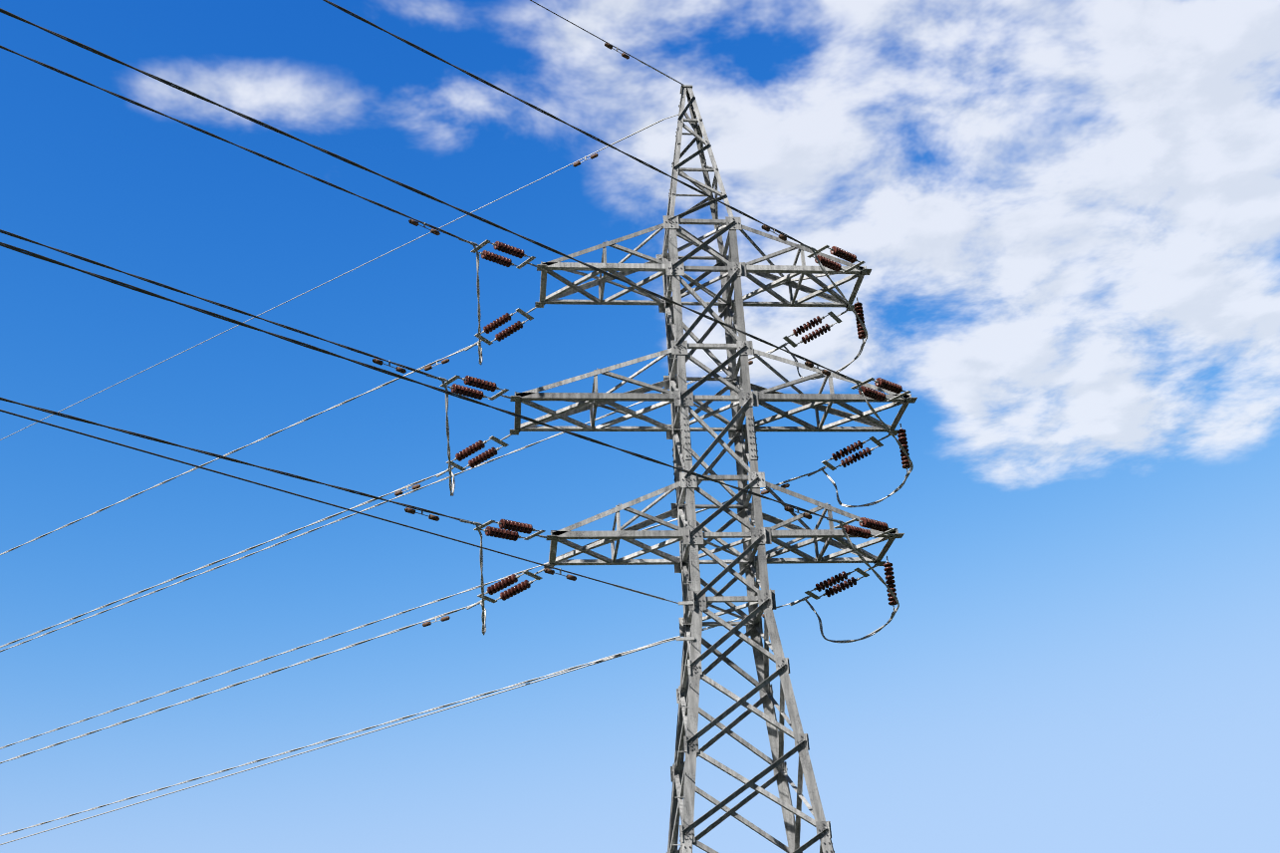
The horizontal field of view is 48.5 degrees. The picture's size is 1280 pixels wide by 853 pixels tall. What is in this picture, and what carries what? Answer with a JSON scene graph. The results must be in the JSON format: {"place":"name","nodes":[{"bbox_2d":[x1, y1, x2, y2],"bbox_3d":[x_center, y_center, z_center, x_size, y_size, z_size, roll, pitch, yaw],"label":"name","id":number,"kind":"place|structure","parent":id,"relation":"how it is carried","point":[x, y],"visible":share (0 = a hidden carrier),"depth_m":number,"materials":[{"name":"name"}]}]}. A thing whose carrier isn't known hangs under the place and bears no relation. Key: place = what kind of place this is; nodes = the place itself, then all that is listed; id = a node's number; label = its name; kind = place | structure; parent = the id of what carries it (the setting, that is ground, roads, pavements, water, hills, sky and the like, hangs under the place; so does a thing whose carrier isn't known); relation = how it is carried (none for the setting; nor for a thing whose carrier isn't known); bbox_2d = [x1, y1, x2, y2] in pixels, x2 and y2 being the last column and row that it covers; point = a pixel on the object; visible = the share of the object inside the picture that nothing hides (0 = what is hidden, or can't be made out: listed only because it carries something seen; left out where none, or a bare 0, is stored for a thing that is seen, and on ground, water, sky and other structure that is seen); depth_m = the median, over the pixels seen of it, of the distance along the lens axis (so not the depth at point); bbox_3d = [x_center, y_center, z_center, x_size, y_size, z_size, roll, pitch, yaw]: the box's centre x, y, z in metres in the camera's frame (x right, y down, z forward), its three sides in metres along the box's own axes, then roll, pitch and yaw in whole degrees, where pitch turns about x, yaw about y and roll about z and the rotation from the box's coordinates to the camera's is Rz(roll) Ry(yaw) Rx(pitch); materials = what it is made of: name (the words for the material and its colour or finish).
{"place":"outdoors","nodes":[
{"label":"outdoors","id":0,"kind":"place"},
{"bbox_2d":[0,0,1279,852],"label":"sky","id":1,"kind":"structure","parent":0,"point":[1064,215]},
{"label":"ground","id":2,"kind":"structure","parent":0,"visible":0},
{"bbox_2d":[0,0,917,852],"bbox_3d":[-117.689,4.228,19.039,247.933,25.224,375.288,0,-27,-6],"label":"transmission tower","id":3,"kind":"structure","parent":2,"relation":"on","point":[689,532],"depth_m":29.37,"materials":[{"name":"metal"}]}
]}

